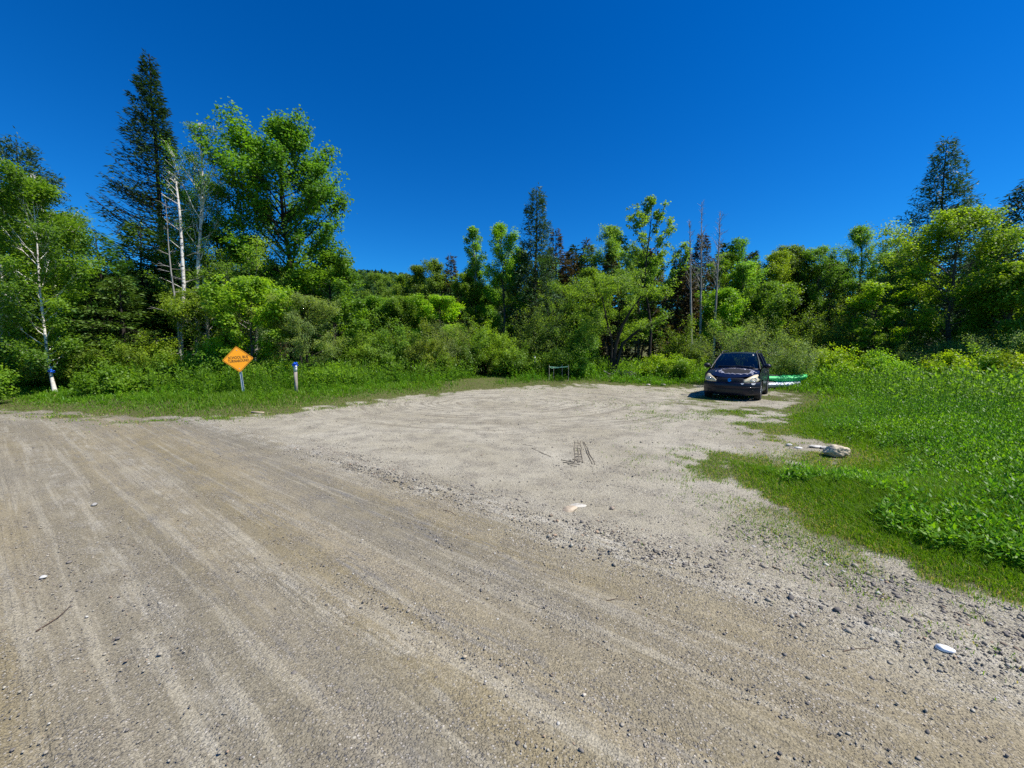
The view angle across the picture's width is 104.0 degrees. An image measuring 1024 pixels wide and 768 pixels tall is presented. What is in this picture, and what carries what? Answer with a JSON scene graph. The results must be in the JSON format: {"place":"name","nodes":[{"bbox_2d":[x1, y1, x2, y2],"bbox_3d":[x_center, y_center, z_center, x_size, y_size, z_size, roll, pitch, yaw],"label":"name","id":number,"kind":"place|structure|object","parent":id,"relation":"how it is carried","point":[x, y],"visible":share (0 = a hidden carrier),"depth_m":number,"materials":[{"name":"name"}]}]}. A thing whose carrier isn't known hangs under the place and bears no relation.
{"place":"outdoors","nodes":[
{"label":"outdoors","id":0,"kind":"place"},
{"bbox_2d":[0,407,1023,767],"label":"gravel road","id":1,"kind":"structure","parent":0,"point":[250,645],"depth_m":2.33,"materials":[{"name":"grey gravel"}]},
{"bbox_2d":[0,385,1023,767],"bbox_3d":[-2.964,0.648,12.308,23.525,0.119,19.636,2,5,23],"label":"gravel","id":2,"kind":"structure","parent":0,"point":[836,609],"depth_m":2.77,"materials":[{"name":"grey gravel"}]},
{"bbox_2d":[0,286,1023,699],"bbox_3d":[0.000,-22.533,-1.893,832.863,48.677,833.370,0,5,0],"label":"ground","id":3,"kind":"structure","parent":0,"point":[472,384],"depth_m":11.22,"materials":[{"name":"green plant"}]},
{"bbox_2d":[0,341,46,391],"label":"shrub","id":4,"kind":"object","parent":3,"relation":"on","point":[22,376],"visible":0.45,"depth_m":14.53,"materials":[{"name":"green plant"}]},
{"bbox_2d":[0,187,89,386],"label":"birch tree","id":5,"kind":"object","parent":3,"relation":"on","point":[71,242],"visible":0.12,"depth_m":15.49,"materials":[{"name":"green plant"}]},
{"bbox_2d":[0,208,108,339],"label":"birch tree","id":6,"kind":"object","parent":3,"relation":"on","point":[60,262],"visible":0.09,"depth_m":17.13,"materials":[{"name":"green plant"}]},
{"bbox_2d":[0,155,110,391],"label":"birch tree","id":7,"kind":"object","parent":3,"relation":"on","point":[22,190],"visible":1,"depth_m":13.84,"materials":[{"name":"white plant"}]},
{"bbox_2d":[0,126,112,340],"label":"larch tree","id":8,"kind":"object","parent":3,"relation":"on","point":[29,154],"visible":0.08,"depth_m":18.29,"materials":[{"name":"green plant"}]},
{"bbox_2d":[12,332,125,388],"bbox_3d":[-16.627,-0.803,15.291,2.704,2.330,3.156,2,5,23],"label":"shrub","id":9,"kind":"object","parent":3,"relation":"on","point":[62,372],"visible":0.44,"depth_m":14.69,"materials":[{"name":"green plant"}]},
{"bbox_2d":[53,333,136,378],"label":"shrub","id":10,"kind":"object","parent":3,"relation":"on","point":[109,346],"visible":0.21,"depth_m":14.99,"materials":[{"name":"green plant"}]},
{"bbox_2d":[23,230,177,386],"bbox_3d":[-17.599,-3.005,17.558,5.178,7.124,5.254,-3,6,-35],"label":"fir tree","id":11,"kind":"object","parent":3,"relation":"on","point":[112,263],"visible":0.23,"depth_m":17.01,"materials":[{"name":"green plant"}]},
{"bbox_2d":[66,362,144,395],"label":"shrub","id":12,"kind":"object","parent":3,"relation":"on","point":[103,381],"visible":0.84,"depth_m":13.07,"materials":[{"name":"green plant"}]},
{"bbox_2d":[57,272,172,381],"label":"fir tree","id":13,"kind":"object","parent":3,"relation":"on","point":[123,333],"visible":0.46,"depth_m":16.15,"materials":[{"name":"green plant"}]},
{"bbox_2d":[56,220,203,375],"bbox_3d":[-17.354,-3.572,18.511,5.443,8.080,5.664,0,5,0],"label":"fir tree","id":14,"kind":"object","parent":3,"relation":"on","point":[129,239],"visible":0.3,"depth_m":18.37,"materials":[{"name":"green plant"}]},
{"bbox_2d":[82,326,189,374],"bbox_3d":[-14.396,-1.077,16.009,3.071,2.521,3.089,0,5,0],"label":"shrub","id":15,"kind":"object","parent":3,"relation":"on","point":[146,350],"visible":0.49,"depth_m":15.45,"materials":[{"name":"green plant"}]},
{"bbox_2d":[84,49,214,344],"bbox_3d":[-19.018,-8.317,20.596,7.080,16.164,7.050,0,5,0],"label":"spruce tree","id":16,"kind":"object","parent":3,"relation":"on","point":[154,123],"visible":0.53,"depth_m":19.59,"materials":[{"name":"green plant"}]},
{"bbox_2d":[138,347,199,377],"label":"shrub","id":17,"kind":"object","parent":3,"relation":"on","point":[166,358],"visible":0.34,"depth_m":15.12,"materials":[{"name":"green plant"}]},
{"bbox_2d":[161,166,199,357],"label":"dead tree","id":18,"kind":"object","parent":3,"relation":"on","point":[184,282],"visible":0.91,"depth_m":16.73,"materials":[{"name":"grey wood"}]},
{"bbox_2d":[138,238,227,359],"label":"fir tree","id":19,"kind":"object","parent":3,"relation":"on","point":[174,334],"visible":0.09,"depth_m":19.50,"materials":[{"name":"green plant"}]},
{"bbox_2d":[135,211,237,339],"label":"birch tree","id":20,"kind":"object","parent":3,"relation":"on","point":[166,263],"visible":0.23,"depth_m":18.28,"materials":[{"name":"green plant"}]},
{"bbox_2d":[153,120,232,360],"bbox_3d":[-13.373,-5.543,17.631,2.882,11.492,2.731,0,5,0],"label":"birch tree","id":21,"kind":"object","parent":3,"relation":"on","point":[205,177],"visible":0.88,"depth_m":17.14,"materials":[{"name":"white plant"}]},
{"bbox_2d":[149,286,239,357],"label":"birch tree","id":22,"kind":"object","parent":3,"relation":"on","point":[192,311],"visible":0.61,"depth_m":16.52,"materials":[{"name":"green plant"}]},
{"bbox_2d":[160,154,236,355],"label":"birch tree","id":23,"kind":"object","parent":3,"relation":"on","point":[185,215],"visible":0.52,"depth_m":17.85,"materials":[{"name":"green plant"}]},
{"bbox_2d":[172,342,236,377],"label":"shrub","id":24,"kind":"object","parent":3,"relation":"on","point":[208,359],"visible":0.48,"depth_m":15.24,"materials":[{"name":"green plant"}]},
{"bbox_2d":[156,177,265,346],"bbox_3d":[-14.206,-4.976,19.631,4.205,9.482,4.953,0,5,0],"label":"birch tree","id":25,"kind":"object","parent":3,"relation":"on","point":[213,214],"visible":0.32,"depth_m":18.28,"materials":[{"name":"green plant"}]},
{"bbox_2d":[223,347,252,391],"bbox_3d":[-9.171,-0.419,13.436,0.840,1.663,0.151,-2,5,-23],"label":"road sign","id":26,"kind":"object","parent":3,"relation":"on","point":[238,359],"visible":1,"depth_m":13.38,"materials":[{"name":"metal"}]},
{"bbox_2d":[183,231,307,361],"bbox_3d":[-12.297,-3.562,18.554,4.161,7.002,4.192,3,6,35],"label":"birch tree","id":27,"kind":"object","parent":3,"relation":"on","point":[255,247],"visible":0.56,"depth_m":17.95,"materials":[{"name":"green plant"}]},
{"bbox_2d":[195,272,299,364],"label":"maple tree","id":28,"kind":"object","parent":3,"relation":"on","point":[249,292],"visible":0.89,"depth_m":15.50,"materials":[{"name":"green plant"}]},
{"bbox_2d":[174,96,357,360],"bbox_3d":[-11.552,-6.427,19.735,6.868,12.380,7.529,0,5,0],"label":"maple tree","id":29,"kind":"object","parent":3,"relation":"on","point":[287,142],"visible":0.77,"depth_m":18.63,"materials":[{"name":"green plant"}]},
{"bbox_2d":[243,291,352,373],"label":"willow tree","id":30,"kind":"object","parent":3,"relation":"on","point":[305,302],"visible":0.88,"depth_m":16.01,"materials":[{"name":"green plant"}]},
{"bbox_2d":[278,244,371,362],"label":"maple tree","id":31,"kind":"object","parent":3,"relation":"on","point":[338,273],"visible":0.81,"depth_m":19.51,"materials":[{"name":"green plant"}]},
{"bbox_2d":[301,361,361,384],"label":"shrub","id":32,"kind":"object","parent":3,"relation":"on","point":[339,373],"visible":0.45,"depth_m":16.02,"materials":[{"name":"green plant"}]},
{"bbox_2d":[334,337,381,370],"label":"shrub","id":33,"kind":"object","parent":3,"relation":"on","point":[352,356],"visible":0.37,"depth_m":19.72,"materials":[{"name":"green plant"}]},
{"bbox_2d":[336,312,409,368],"bbox_3d":[-7.355,-1.950,20.929,3.677,3.527,3.431,1,5,13],"label":"shrub","id":34,"kind":"object","parent":3,"relation":"on","point":[364,345],"visible":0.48,"depth_m":20.47,"materials":[{"name":"green plant"}]},
{"bbox_2d":[349,293,397,341],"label":"leafy tree","id":35,"kind":"object","parent":3,"relation":"on","point":[376,304],"visible":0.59,"depth_m":28.98,"materials":[{"name":"green plant"}]},
{"bbox_2d":[354,270,393,334],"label":"leafy tree","id":36,"kind":"object","parent":3,"relation":"on","point":[380,282],"visible":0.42,"depth_m":38.70,"materials":[{"name":"green plant"}]},
{"bbox_2d":[371,318,428,361],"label":"shrub","id":37,"kind":"object","parent":3,"relation":"on","point":[401,343],"visible":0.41,"depth_m":20.53,"materials":[{"name":"green plant"}]},
{"bbox_2d":[378,294,422,338],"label":"leafy tree","id":38,"kind":"object","parent":3,"relation":"on","point":[404,310],"visible":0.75,"depth_m":29.76,"materials":[{"name":"green plant"}]},
{"bbox_2d":[397,264,426,336],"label":"aspen tree","id":39,"kind":"object","parent":3,"relation":"on","point":[413,285],"visible":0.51,"depth_m":34.91,"materials":[{"name":"green plant"}]},
{"bbox_2d":[385,315,450,371],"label":"shrub","id":40,"kind":"object","parent":3,"relation":"on","point":[423,348],"visible":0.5,"depth_m":20.07,"materials":[{"name":"green plant"}]},
{"bbox_2d":[414,257,450,312],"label":"aspen tree","id":41,"kind":"object","parent":3,"relation":"on","point":[436,281],"visible":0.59,"depth_m":34.60,"materials":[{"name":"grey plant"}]},
{"bbox_2d":[405,293,465,347],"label":"maple tree","id":42,"kind":"object","parent":3,"relation":"on","point":[438,302],"visible":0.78,"depth_m":28.04,"materials":[{"name":"green plant"}]},
{"bbox_2d":[424,316,473,371],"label":"shrub","id":43,"kind":"object","parent":3,"relation":"on","point":[448,344],"visible":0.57,"depth_m":21.68,"materials":[{"name":"green plant"}]},
{"bbox_2d":[439,272,485,360],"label":"aspen tree","id":44,"kind":"object","parent":3,"relation":"on","point":[463,289],"visible":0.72,"depth_m":30.42,"materials":[{"name":"green plant"}]},
{"bbox_2d":[440,305,494,374],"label":"shrub","id":45,"kind":"object","parent":3,"relation":"on","point":[469,354],"visible":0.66,"depth_m":22.34,"materials":[{"name":"green plant"}]},
{"bbox_2d":[462,225,488,334],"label":"aspen tree","id":46,"kind":"object","parent":3,"relation":"on","point":[472,234],"visible":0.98,"depth_m":31.07,"materials":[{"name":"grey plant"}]},
{"bbox_2d":[454,260,501,339],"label":"leafy tree","id":47,"kind":"object","parent":3,"relation":"on","point":[482,299],"visible":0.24,"depth_m":32.17,"materials":[{"name":"green plant"}]},
{"bbox_2d":[472,327,521,375],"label":"shrub","id":48,"kind":"object","parent":3,"relation":"on","point":[498,363],"visible":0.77,"depth_m":22.35,"materials":[{"name":"green plant"}]},
{"bbox_2d":[473,220,536,350],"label":"maple tree","id":49,"kind":"object","parent":3,"relation":"on","point":[499,230],"visible":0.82,"depth_m":29.70,"materials":[{"name":"green plant"}]},
{"bbox_2d":[92,266,936,346],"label":"woods","id":50,"kind":"object","parent":3,"relation":"on","point":[392,275],"visible":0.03,"depth_m":194.54,"materials":[{"name":"green plant"}]},
{"bbox_2d":[6,361,1023,570],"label":"meadow weeds","id":51,"kind":"object","parent":3,"relation":"on","point":[1008,442],"visible":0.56,"depth_m":6.49,"materials":[{"name":"green plant"}]},
{"bbox_2d":[499,250,533,343],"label":"leafy tree","id":52,"kind":"object","parent":3,"relation":"on","point":[509,297],"visible":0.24,"depth_m":30.80,"materials":[{"name":"green plant"}]},
{"bbox_2d":[500,341,543,375],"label":"shrub","id":53,"kind":"object","parent":3,"relation":"on","point":[521,357],"visible":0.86,"depth_m":21.86,"materials":[{"name":"green plant"}]},
{"bbox_2d":[25,351,1023,409],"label":"undergrowth","id":54,"kind":"object","parent":3,"relation":"on","point":[950,372],"visible":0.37,"depth_m":14.52,"materials":[{"name":"green plant"}]},
{"bbox_2d":[510,302,557,366],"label":"shrub","id":55,"kind":"object","parent":3,"relation":"on","point":[534,344],"visible":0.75,"depth_m":23.39,"materials":[{"name":"green plant"}]},
{"bbox_2d":[505,182,570,350],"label":"larch tree","id":56,"kind":"object","parent":3,"relation":"on","point":[540,235],"visible":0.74,"depth_m":28.78,"materials":[{"name":"green plant"}]},
{"bbox_2d":[528,295,579,370],"bbox_3d":[2.278,-3.061,24.588,3.446,5.400,3.717,-3,6,-32],"label":"shrub","id":57,"kind":"object","parent":3,"relation":"on","point":[556,334],"visible":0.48,"depth_m":23.99,"materials":[{"name":"green plant"}]},
{"bbox_2d":[540,228,572,355],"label":"spruce tree","id":58,"kind":"object","parent":3,"relation":"on","point":[557,245],"visible":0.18,"depth_m":35.73,"materials":[{"name":"green plant"}]},
{"bbox_2d":[536,338,586,374],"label":"shrub","id":59,"kind":"object","parent":3,"relation":"on","point":[559,358],"visible":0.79,"depth_m":22.02,"materials":[{"name":"green plant"}]},
{"bbox_2d":[558,348,596,377],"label":"shrub","id":60,"kind":"object","parent":3,"relation":"on","point":[582,369],"visible":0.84,"depth_m":21.95,"materials":[{"name":"green plant"}]},
{"bbox_2d":[564,309,606,365],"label":"shrub","id":61,"kind":"object","parent":3,"relation":"on","point":[592,347],"visible":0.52,"depth_m":23.47,"materials":[{"name":"green plant"}]},
{"bbox_2d":[564,265,613,349],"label":"leafy tree","id":62,"kind":"object","parent":3,"relation":"on","point":[590,271],"visible":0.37,"depth_m":26.19,"materials":[{"name":"green plant"}]},
{"bbox_2d":[578,223,639,358],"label":"leafy tree","id":63,"kind":"object","parent":3,"relation":"on","point":[611,243],"visible":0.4,"depth_m":32.77,"materials":[{"name":"green plant"}]},
{"bbox_2d":[545,267,674,373],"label":"apple tree","id":64,"kind":"object","parent":3,"relation":"on","point":[612,283],"visible":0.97,"depth_m":22.65,"materials":[{"name":"green plant"}]},
{"bbox_2d":[594,251,632,363],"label":"spruce tree","id":65,"kind":"object","parent":3,"relation":"on","point":[604,349],"visible":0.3,"depth_m":31.84,"materials":[{"name":"green plant"}]},
{"bbox_2d":[605,255,673,364],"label":"leafy tree","id":66,"kind":"object","parent":3,"relation":"on","point":[631,318],"visible":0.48,"depth_m":29.79,"materials":[{"name":"green plant"}]},
{"bbox_2d":[607,194,692,358],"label":"maple tree","id":67,"kind":"object","parent":3,"relation":"on","point":[640,223],"visible":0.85,"depth_m":28.34,"materials":[{"name":"green plant"}]},
{"bbox_2d":[627,248,679,362],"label":"spruce tree","id":68,"kind":"object","parent":3,"relation":"on","point":[663,338],"visible":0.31,"depth_m":30.91,"materials":[{"name":"green plant"}]},
{"bbox_2d":[659,351,698,379],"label":"shrub","id":69,"kind":"object","parent":3,"relation":"on","point":[682,367],"visible":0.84,"depth_m":21.49,"materials":[{"name":"green plant"}]},
{"bbox_2d":[653,313,714,369],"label":"shrub","id":70,"kind":"object","parent":3,"relation":"on","point":[691,354],"visible":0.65,"depth_m":24.13,"materials":[{"name":"green plant"}]},
{"bbox_2d":[660,252,708,360],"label":"spruce tree","id":71,"kind":"object","parent":3,"relation":"on","point":[678,304],"visible":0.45,"depth_m":30.84,"materials":[{"name":"green plant"}]},
{"bbox_2d":[672,233,721,359],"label":"spruce tree","id":72,"kind":"object","parent":3,"relation":"on","point":[696,255],"visible":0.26,"depth_m":36.10,"materials":[{"name":"green plant"}]},
{"bbox_2d":[686,286,751,355],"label":"leafy tree","id":73,"kind":"object","parent":3,"relation":"on","point":[726,297],"visible":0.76,"depth_m":26.43,"materials":[{"name":"green plant"}]},
{"bbox_2d":[706,251,750,336],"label":"leafy tree","id":74,"kind":"object","parent":3,"relation":"on","point":[728,259],"visible":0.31,"depth_m":32.32,"materials":[{"name":"green plant"}]},
{"bbox_2d":[702,259,782,351],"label":"leafy tree","id":75,"kind":"object","parent":3,"relation":"on","point":[743,272],"visible":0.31,"depth_m":30.58,"materials":[{"name":"green plant"}]},
{"bbox_2d":[688,311,804,371],"bbox_3d":[11.118,-1.680,19.321,5.211,3.921,5.190,0,5,0],"label":"shrub","id":76,"kind":"object","parent":3,"relation":"on","point":[731,344],"visible":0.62,"depth_m":19.03,"materials":[{"name":"green plant"}]},
{"bbox_2d":[723,235,771,343],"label":"leafy tree","id":77,"kind":"object","parent":3,"relation":"on","point":[736,245],"visible":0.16,"depth_m":32.94,"materials":[{"name":"green plant"}]},
{"bbox_2d":[730,280,806,359],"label":"leafy tree","id":78,"kind":"object","parent":3,"relation":"on","point":[779,301],"visible":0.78,"depth_m":27.00,"materials":[{"name":"green plant"}]},
{"bbox_2d":[752,249,803,357],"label":"leafy tree","id":79,"kind":"object","parent":3,"relation":"on","point":[779,262],"visible":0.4,"depth_m":31.88,"materials":[{"name":"green plant"}]},
{"bbox_2d":[744,334,826,380],"bbox_3d":[12.591,-0.999,18.069,2.995,2.660,3.033,0,5,0],"label":"shrub","id":80,"kind":"object","parent":3,"relation":"on","point":[796,364],"visible":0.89,"depth_m":17.86,"materials":[{"name":"green plant"}]},
{"bbox_2d":[778,244,821,356],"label":"aspen tree","id":81,"kind":"object","parent":3,"relation":"on","point":[803,268],"visible":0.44,"depth_m":33.59,"materials":[{"name":"green plant"}]},
{"bbox_2d":[775,294,854,365],"bbox_3d":[18.187,-2.779,23.892,4.350,5.125,3.966,0,5,0],"label":"shrub","id":82,"kind":"object","parent":3,"relation":"on","point":[813,335],"visible":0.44,"depth_m":23.42,"materials":[{"name":"green plant"}]},
{"bbox_2d":[787,244,862,339],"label":"leafy tree","id":83,"kind":"object","parent":3,"relation":"on","point":[818,254],"visible":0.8,"depth_m":32.41,"materials":[{"name":"green plant"}]},
{"bbox_2d":[802,342,853,379],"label":"shrub","id":84,"kind":"object","parent":3,"relation":"on","point":[833,357],"visible":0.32,"depth_m":19.69,"materials":[{"name":"green plant"}]},
{"bbox_2d":[812,293,893,364],"bbox_3d":[18.945,-2.662,22.840,4.155,4.969,4.006,0,5,0],"label":"shrub","id":85,"kind":"object","parent":3,"relation":"on","point":[854,337],"visible":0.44,"depth_m":22.44,"materials":[{"name":"green plant"}]},
{"bbox_2d":[822,221,892,357],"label":"aspen tree","id":86,"kind":"object","parent":3,"relation":"on","point":[859,236],"visible":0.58,"depth_m":32.74,"materials":[{"name":"green plant"}]},
{"bbox_2d":[827,344,890,380],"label":"shrub","id":87,"kind":"object","parent":3,"relation":"on","point":[856,367],"visible":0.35,"depth_m":17.80,"materials":[{"name":"green plant"}]},
{"bbox_2d":[837,279,916,356],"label":"maple tree","id":88,"kind":"object","parent":3,"relation":"on","point":[875,291],"visible":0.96,"depth_m":20.88,"materials":[{"name":"green plant"}]},
{"bbox_2d":[857,346,921,380],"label":"shrub","id":89,"kind":"object","parent":3,"relation":"on","point":[884,360],"visible":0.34,"depth_m":17.33,"materials":[{"name":"green plant"}]},
{"bbox_2d":[861,246,920,348],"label":"leafy tree","id":90,"kind":"object","parent":3,"relation":"on","point":[880,257],"visible":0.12,"depth_m":30.55,"materials":[{"name":"green plant"}]},
{"bbox_2d":[875,326,932,363],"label":"shrub","id":91,"kind":"object","parent":3,"relation":"on","point":[912,344],"visible":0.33,"depth_m":21.57,"materials":[{"name":"green plant"}]},
{"bbox_2d":[876,259,953,352],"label":"leafy tree","id":92,"kind":"object","parent":3,"relation":"on","point":[902,288],"visible":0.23,"depth_m":26.81,"materials":[{"name":"green plant"}]},
{"bbox_2d":[849,132,998,355],"bbox_3d":[28.194,-8.574,26.850,8.562,15.371,7.856,0,5,0],"label":"larch tree","id":93,"kind":"object","parent":3,"relation":"on","point":[946,173],"visible":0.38,"depth_m":26.00,"materials":[{"name":"green plant"}]},
{"bbox_2d":[890,337,964,369],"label":"shrub","id":94,"kind":"object","parent":3,"relation":"on","point":[926,351],"visible":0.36,"depth_m":19.23,"materials":[{"name":"green plant"}]},
{"bbox_2d":[869,203,1023,353],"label":"maple tree","id":95,"kind":"object","parent":3,"relation":"on","point":[952,220],"visible":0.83,"depth_m":20.80,"materials":[{"name":"green plant"}]},
{"bbox_2d":[917,348,984,379],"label":"shrub","id":96,"kind":"object","parent":3,"relation":"on","point":[948,358],"visible":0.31,"depth_m":16.87,"materials":[{"name":"green plant"}]},
{"bbox_2d":[913,179,1023,352],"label":"spruce tree","id":97,"kind":"object","parent":3,"relation":"on","point":[1020,189],"visible":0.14,"depth_m":20.73,"materials":[{"name":"green plant"}]},
{"bbox_2d":[931,320,1023,361],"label":"shrub","id":98,"kind":"object","parent":3,"relation":"on","point":[1012,344],"visible":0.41,"depth_m":17.70,"materials":[{"name":"green plant"}]},
{"bbox_2d":[958,341,1003,374],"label":"shrub","id":99,"kind":"object","parent":3,"relation":"on","point":[983,359],"visible":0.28,"depth_m":16.89,"materials":[{"name":"green plant"}]},
{"bbox_2d":[943,260,1023,356],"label":"leafy tree","id":100,"kind":"object","parent":3,"relation":"on","point":[991,293],"visible":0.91,"depth_m":18.49,"materials":[{"name":"green plant"}]},
{"bbox_2d":[977,348,1023,379],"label":"shrub","id":101,"kind":"object","parent":3,"relation":"on","point":[1017,362],"visible":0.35,"depth_m":16.32,"materials":[{"name":"green plant"}]},
{"bbox_2d":[0,0,1023,310],"label":"sky","id":102,"kind":"structure","parent":0,"point":[802,122],"materials":[{"name":"blue"}]},
{"bbox_2d":[180,382,1023,667],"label":"gravel lot","id":103,"kind":"structure","parent":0,"point":[464,412],"depth_m":6.08,"materials":[{"name":"grey gravel"}]},
{"bbox_2d":[704,350,770,399],"bbox_3d":[8.549,-0.465,15.092,2.165,1.812,4.125,4,6,37],"label":"parked car","id":104,"kind":"object","parent":103,"relation":"on","point":[739,373],"visible":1,"depth_m":13.99,"materials":[{"name":"black paint"}]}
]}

